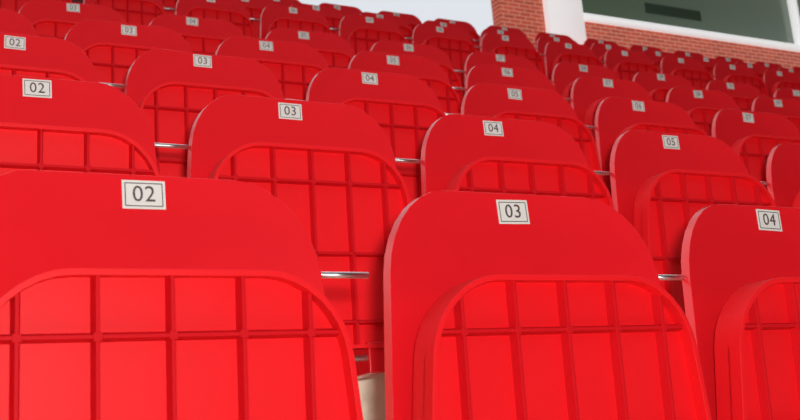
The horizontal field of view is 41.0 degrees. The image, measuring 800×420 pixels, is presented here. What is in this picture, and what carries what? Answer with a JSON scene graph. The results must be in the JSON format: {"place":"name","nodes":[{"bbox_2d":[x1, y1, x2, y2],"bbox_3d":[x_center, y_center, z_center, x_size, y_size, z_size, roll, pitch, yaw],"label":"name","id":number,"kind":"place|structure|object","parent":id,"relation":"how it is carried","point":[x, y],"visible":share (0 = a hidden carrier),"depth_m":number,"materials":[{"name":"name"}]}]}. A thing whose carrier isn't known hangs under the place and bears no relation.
{"place":"outdoors","nodes":[
{"label":"outdoors","id":0,"kind":"place"},
{"bbox_2d":[72,0,385,419],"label":"floor","id":1,"kind":"structure","parent":0,"point":[372,392],"depth_m":2.27,"materials":[{"name":"concrete"}]},
{"bbox_2d":[0,9,37,35],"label":"stadium seat","id":2,"kind":"object","parent":1,"relation":"on","point":[12,22],"visible":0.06,"depth_m":3.37,"materials":[{"name":"red plastic"}]},
{"bbox_2d":[0,0,71,12],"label":"stadium seat","id":3,"kind":"object","parent":1,"relation":"on","point":[16,5],"visible":0.02,"depth_m":5.48,"materials":[{"name":"red plastic"}]},
{"bbox_2d":[0,32,124,87],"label":"stadium seat","id":4,"kind":"object","parent":1,"relation":"on","point":[39,56],"visible":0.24,"depth_m":2.66,"materials":[{"name":"red plastic"}]},
{"bbox_2d":[19,0,125,38],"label":"stadium seat","id":5,"kind":"object","parent":1,"relation":"on","point":[54,19],"visible":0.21,"depth_m":4.18,"materials":[{"name":"red plastic"}]},
{"bbox_2d":[0,74,188,175],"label":"stadium seat","id":6,"kind":"object","parent":1,"relation":"on","point":[48,124],"visible":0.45,"depth_m":1.89,"materials":[{"name":"red plastic"}]},
{"bbox_2d":[64,19,192,92],"bbox_3d":[-0.878,-0.330,3.531,0.527,0.582,0.303,2,-15,-28],"label":"stadium seat","id":7,"kind":"object","parent":1,"relation":"on","point":[113,51],"visible":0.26,"depth_m":3.47,"materials":[{"name":"red plastic"}]},
{"bbox_2d":[83,0,175,25],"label":"stadium seat","id":8,"kind":"object","parent":1,"relation":"on","point":[143,12],"visible":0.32,"depth_m":5.78,"materials":[{"name":"red plastic"}]},
{"bbox_2d":[162,0,177,14],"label":"stadium seat","id":9,"kind":"object","parent":1,"relation":"on","point":[169,3],"visible":0.04,"depth_m":6.66,"materials":[{"name":"red plastic"}]},
{"bbox_2d":[0,170,368,419],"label":"stadium seat","id":10,"kind":"object","parent":1,"relation":"on","point":[132,297],"visible":1,"depth_m":1.15,"materials":[{"name":"red plastic"}]},
{"bbox_2d":[149,14,244,54],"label":"stadium seat","id":11,"kind":"object","parent":1,"relation":"on","point":[203,35],"visible":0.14,"depth_m":4.42,"materials":[{"name":"red plastic"}]},
{"bbox_2d":[124,49,303,177],"bbox_3d":[-0.505,-0.128,2.853,0.527,0.582,0.294,2,-15,-28],"label":"stadium seat","id":12,"kind":"object","parent":1,"relation":"on","point":[172,94],"visible":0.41,"depth_m":2.76,"materials":[{"name":"red plastic"}]},
{"bbox_2d":[175,0,259,37],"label":"stadium seat","id":13,"kind":"object","parent":1,"relation":"on","point":[235,12],"visible":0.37,"depth_m":6.05,"materials":[{"name":"red plastic"}]},
{"bbox_2d":[238,0,272,37],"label":"stadium seat","id":14,"kind":"object","parent":1,"relation":"on","point":[255,8],"visible":0.08,"depth_m":6.93,"materials":[{"name":"red plastic"}]},
{"bbox_2d":[215,36,328,100],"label":"stadium seat","id":15,"kind":"object","parent":1,"relation":"on","point":[294,68],"visible":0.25,"depth_m":3.72,"materials":[{"name":"red plastic"}]},
{"bbox_2d":[269,0,300,5],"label":"stadium seat","id":16,"kind":"object","parent":1,"relation":"on","point":[286,2],"visible":0.02,"depth_m":7.97,"materials":[{"name":"red plastic"}]},
{"bbox_2d":[260,4,338,38],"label":"stadium seat","id":17,"kind":"object","parent":1,"relation":"on","point":[273,16],"visible":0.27,"depth_m":6.27,"materials":[{"name":"red plastic"}]},
{"bbox_2d":[187,95,421,378],"bbox_3d":[-0.200,0.069,2.133,0.527,0.582,0.295,2,-15,-28],"label":"stadium seat","id":18,"kind":"object","parent":1,"relation":"on","point":[329,177],"visible":0.56,"depth_m":2.06,"materials":[{"name":"red plastic"}]},
{"bbox_2d":[265,28,354,68],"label":"stadium seat","id":19,"kind":"object","parent":1,"relation":"on","point":[334,50],"visible":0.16,"depth_m":4.67,"materials":[{"name":"red plastic"}]},
{"bbox_2d":[292,3,344,35],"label":"stadium seat","id":20,"kind":"object","parent":1,"relation":"on","point":[333,16],"visible":0.16,"depth_m":7.23,"materials":[{"name":"red plastic"}]},
{"bbox_2d":[318,3,362,15],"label":"stadium seat","id":21,"kind":"object","parent":1,"relation":"on","point":[345,10],"visible":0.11,"depth_m":8.20,"materials":[{"name":"red plastic"}]},
{"bbox_2d":[339,14,411,54],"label":"stadium seat","id":22,"kind":"object","parent":1,"relation":"on","point":[358,33],"visible":0.39,"depth_m":6.48,"materials":[{"name":"red plastic"}]},
{"bbox_2d":[306,67,450,201],"bbox_3d":[-0.060,-0.112,3.080,0.527,0.582,0.301,2,-15,-28],"label":"stadium seat","id":23,"kind":"object","parent":1,"relation":"on","point":[405,112],"visible":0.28,"depth_m":3.02,"materials":[{"name":"red plastic"}]},
{"bbox_2d":[360,12,412,42],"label":"stadium seat","id":24,"kind":"object","parent":1,"relation":"on","point":[403,25],"visible":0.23,"depth_m":7.46,"materials":[{"name":"red plastic"}]},
{"bbox_2d":[378,11,421,30],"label":"stadium seat","id":25,"kind":"object","parent":1,"relation":"on","point":[413,21],"visible":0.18,"depth_m":8.44,"materials":[{"name":"red plastic"}]},
{"bbox_2d":[348,51,465,113],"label":"stadium seat","id":26,"kind":"object","parent":1,"relation":"on","point":[432,74],"visible":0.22,"depth_m":3.98,"materials":[{"name":"red plastic"}]},
{"bbox_2d":[370,40,464,104],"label":"stadium seat","id":27,"kind":"object","parent":1,"relation":"on","point":[438,56],"visible":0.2,"depth_m":4.90,"materials":[{"name":"red plastic"}]},
{"bbox_2d":[412,24,480,95],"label":"stadium seat","id":28,"kind":"object","parent":1,"relation":"on","point":[456,46],"visible":0.39,"depth_m":6.71,"materials":[{"name":"red plastic"}]},
{"bbox_2d":[422,20,479,50],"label":"stadium seat","id":29,"kind":"object","parent":1,"relation":"on","point":[453,25],"visible":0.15,"depth_m":7.72,"materials":[{"name":"red plastic"}]},
{"bbox_2d":[434,18,479,50],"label":"stadium seat","id":30,"kind":"object","parent":1,"relation":"on","point":[470,28],"visible":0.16,"depth_m":8.62,"materials":[{"name":"red plastic"}]},
{"bbox_2d":[464,51,551,81],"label":"stadium seat","id":31,"kind":"object","parent":1,"relation":"on","point":[473,59],"visible":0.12,"depth_m":5.14,"materials":[{"name":"red plastic"}]},
{"bbox_2d":[480,28,536,50],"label":"stadium seat","id":32,"kind":"object","parent":1,"relation":"on","point":[489,30],"visible":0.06,"depth_m":7.93,"materials":[{"name":"red plastic"}]},
{"bbox_2d":[487,25,534,43],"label":"stadium seat","id":33,"kind":"object","parent":1,"relation":"on","point":[507,29],"visible":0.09,"depth_m":8.90,"materials":[{"name":"red plastic"}]},
{"bbox_2d":[480,33,546,76],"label":"stadium seat","id":34,"kind":"object","parent":1,"relation":"on","point":[497,43],"visible":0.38,"depth_m":6.98,"materials":[{"name":"red plastic"}]},
{"bbox_2d":[421,114,614,209],"bbox_3d":[0.244,0.086,2.362,0.527,0.582,0.299,2,-15,-28],"label":"stadium seat","id":35,"kind":"object","parent":1,"relation":"on","point":[466,153],"visible":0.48,"depth_m":2.31,"materials":[{"name":"red plastic"}]},
{"bbox_2d":[465,64,570,100],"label":"stadium seat","id":36,"kind":"object","parent":1,"relation":"on","point":[502,75],"visible":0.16,"depth_m":4.24,"materials":[{"name":"red plastic"}]},
{"bbox_2d":[491,0,545,46],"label":"brick pier","id":37,"kind":"structure","parent":1,"relation":"on","point":[526,17],"depth_m":9.22,"materials":[{"name":"red brick"}]},
{"bbox_2d":[461,83,602,179],"bbox_3d":[0.382,-0.094,3.313,0.527,0.582,0.298,2,-15,-28],"label":"stadium seat","id":38,"kind":"object","parent":1,"relation":"on","point":[512,102],"visible":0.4,"depth_m":3.29,"materials":[{"name":"red plastic"}]},
{"bbox_2d":[383,190,711,419],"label":"stadium seat","id":39,"kind":"object","parent":1,"relation":"on","point":[501,306],"visible":1,"depth_m":1.37,"materials":[{"name":"red plastic"}]},
{"bbox_2d":[535,32,572,46],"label":"stadium seat","id":40,"kind":"object","parent":1,"relation":"on","point":[539,35],"visible":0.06,"depth_m":9.09,"materials":[{"name":"red plastic"}]},
{"bbox_2d":[536,36,577,63],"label":"stadium seat","id":41,"kind":"object","parent":1,"relation":"on","point":[542,42],"visible":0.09,"depth_m":8.10,"materials":[{"name":"red plastic"}]},
{"bbox_2d":[542,0,586,44],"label":"white pillar","id":42,"kind":"structure","parent":1,"relation":"on","point":[563,17],"depth_m":9.37,"materials":[{"name":"paint"}]},
{"bbox_2d":[544,41,604,79],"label":"stadium seat","id":43,"kind":"object","parent":1,"relation":"on","point":[556,52],"visible":0.3,"depth_m":7.18,"materials":[{"name":"red plastic"}]},
{"bbox_2d":[552,62,619,104],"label":"stadium seat","id":44,"kind":"object","parent":1,"relation":"on","point":[565,75],"visible":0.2,"depth_m":5.33,"materials":[{"name":"red plastic"}]},
{"bbox_2d":[583,39,617,47],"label":"stadium seat","id":45,"kind":"object","parent":1,"relation":"on","point":[589,43],"visible":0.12,"depth_m":9.31,"materials":[{"name":"red plastic"}]},
{"bbox_2d":[590,43,629,66],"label":"stadium seat","id":46,"kind":"object","parent":1,"relation":"on","point":[599,50],"visible":0.17,"depth_m":8.35,"materials":[{"name":"red plastic"}]},
{"bbox_2d":[571,76,652,141],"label":"stadium seat","id":47,"kind":"object","parent":1,"relation":"on","point":[589,94],"visible":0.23,"depth_m":4.42,"materials":[{"name":"red plastic"}]},
{"bbox_2d":[604,49,660,80],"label":"stadium seat","id":48,"kind":"object","parent":1,"relation":"on","point":[624,65],"visible":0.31,"depth_m":7.41,"materials":[{"name":"red plastic"}]},
{"bbox_2d":[629,45,661,51],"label":"stadium seat","id":49,"kind":"object","parent":1,"relation":"on","point":[637,48],"visible":0.04,"depth_m":9.54,"materials":[{"name":"red plastic"}]},
{"bbox_2d":[595,97,711,196],"bbox_3d":[0.826,-0.078,3.542,0.527,0.582,0.303,2,-15,-28],"label":"stadium seat","id":50,"kind":"object","parent":1,"relation":"on","point":[616,118],"visible":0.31,"depth_m":3.49,"materials":[{"name":"red plastic"}]},
{"bbox_2d":[642,49,677,71],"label":"stadium seat","id":51,"kind":"object","parent":1,"relation":"on","point":[655,56],"visible":0.14,"depth_m":8.60,"materials":[{"name":"red plastic"}]},
{"bbox_2d":[633,71,693,101],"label":"stadium seat","id":52,"kind":"object","parent":1,"relation":"on","point":[657,86],"visible":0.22,"depth_m":5.58,"materials":[{"name":"red plastic"}]},
{"bbox_2d":[660,56,713,89],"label":"stadium seat","id":53,"kind":"object","parent":1,"relation":"on","point":[695,73],"visible":0.38,"depth_m":7.65,"materials":[{"name":"red plastic"}]},
{"bbox_2d":[674,50,703,58],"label":"stadium seat","id":54,"kind":"object","parent":1,"relation":"on","point":[681,54],"visible":0.1,"depth_m":9.79,"materials":[{"name":"red plastic"}]},
{"bbox_2d":[584,21,799,68],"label":"brick wall","id":55,"kind":"structure","parent":1,"relation":"on","point":[627,38],"depth_m":10.09,"materials":[{"name":"red brick"}]},
{"bbox_2d":[582,0,799,43],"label":"window glass","id":56,"kind":"object","parent":55,"relation":"on","point":[765,19],"depth_m":10.77,"materials":[{"name":"green glass"}]},
{"bbox_2d":[645,3,701,20],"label":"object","id":57,"kind":"structure","parent":56,"relation":"attached to","point":[672,11],"depth_m":10.45,"materials":[{"name":"black"}]},
{"bbox_2d":[583,13,799,51],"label":"window sill","id":58,"kind":"structure","parent":55,"relation":"on","point":[628,23],"depth_m":10.07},
{"bbox_2d":[610,130,775,312],"bbox_3d":[0.686,0.103,2.595,0.527,0.582,0.295,2,-15,-28],"label":"stadium seat","id":59,"kind":"object","parent":1,"relation":"on","point":[665,187],"visible":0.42,"depth_m":2.50,"materials":[{"name":"red plastic"}]},
{"bbox_2d":[666,86,739,135],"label":"stadium seat","id":60,"kind":"object","parent":1,"relation":"on","point":[701,107],"visible":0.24,"depth_m":4.66,"materials":[{"name":"red plastic"}]},
{"bbox_2d":[690,56,722,77],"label":"stadium seat","id":61,"kind":"object","parent":1,"relation":"on","point":[708,64],"visible":0.12,"depth_m":8.85,"materials":[{"name":"red plastic"}]},
{"bbox_2d":[716,56,743,64],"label":"stadium seat","id":62,"kind":"object","parent":1,"relation":"on","point":[729,60],"visible":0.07,"depth_m":10.03,"materials":[{"name":"red plastic"}]},
{"bbox_2d":[706,80,762,110],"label":"stadium seat","id":63,"kind":"object","parent":1,"relation":"on","point":[743,96],"visible":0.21,"depth_m":5.82,"materials":[{"name":"red plastic"}]},
{"bbox_2d":[681,204,799,419],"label":"stadium seat","id":64,"kind":"object","parent":1,"relation":"on","point":[740,267],"visible":0.98,"depth_m":1.54,"materials":[{"name":"red plastic"}]},
{"bbox_2d":[713,63,767,96],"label":"stadium seat","id":65,"kind":"object","parent":1,"relation":"on","point":[733,73],"visible":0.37,"depth_m":7.90,"materials":[{"name":"red plastic"}]},
{"bbox_2d":[735,62,767,80],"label":"stadium seat","id":66,"kind":"object","parent":1,"relation":"on","point":[758,70],"visible":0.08,"depth_m":9.11,"materials":[{"name":"red plastic"}]},
{"bbox_2d":[712,109,799,189],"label":"stadium seat","id":67,"kind":"object","parent":1,"relation":"on","point":[752,139],"visible":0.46,"depth_m":3.71,"materials":[{"name":"red plastic"}]},
{"bbox_2d":[755,61,781,69],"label":"stadium seat","id":68,"kind":"object","parent":1,"relation":"on","point":[773,66],"visible":0.08,"depth_m":10.28,"materials":[{"name":"red plastic"}]},
{"bbox_2d":[751,96,799,131],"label":"stadium seat","id":69,"kind":"object","parent":1,"relation":"on","point":[788,109],"visible":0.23,"depth_m":4.91,"materials":[{"name":"red plastic"}]},
{"bbox_2d":[763,69,799,96],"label":"stadium seat","id":70,"kind":"object","parent":1,"relation":"on","point":[774,80],"visible":0.4,"depth_m":8.10,"materials":[{"name":"red plastic"}]},
{"bbox_2d":[766,143,799,207],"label":"stadium seat","id":71,"kind":"object","parent":1,"relation":"on","point":[783,172],"visible":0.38,"depth_m":2.75,"materials":[{"name":"red plastic"}]},
{"bbox_2d":[773,88,799,99],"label":"stadium seat","id":72,"kind":"object","parent":1,"relation":"on","point":[785,93],"visible":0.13,"depth_m":6.04,"materials":[{"name":"red plastic"}]},
{"bbox_2d":[778,67,799,75],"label":"stadium seat","id":73,"kind":"object","parent":1,"relation":"on","point":[797,71],"visible":0.17,"depth_m":9.32,"materials":[{"name":"red plastic"}]},
{"bbox_2d":[298,0,492,35],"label":"sky","id":74,"kind":"structure","parent":0,"point":[477,15],"depth_m":60.00,"materials":[{"name":"white"}]},
{"bbox_2d":[787,0,799,44],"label":"mullion window","id":75,"kind":"structure","parent":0,"point":[794,14],"depth_m":11.19,"materials":[{"name":"white paint"}]}
]}

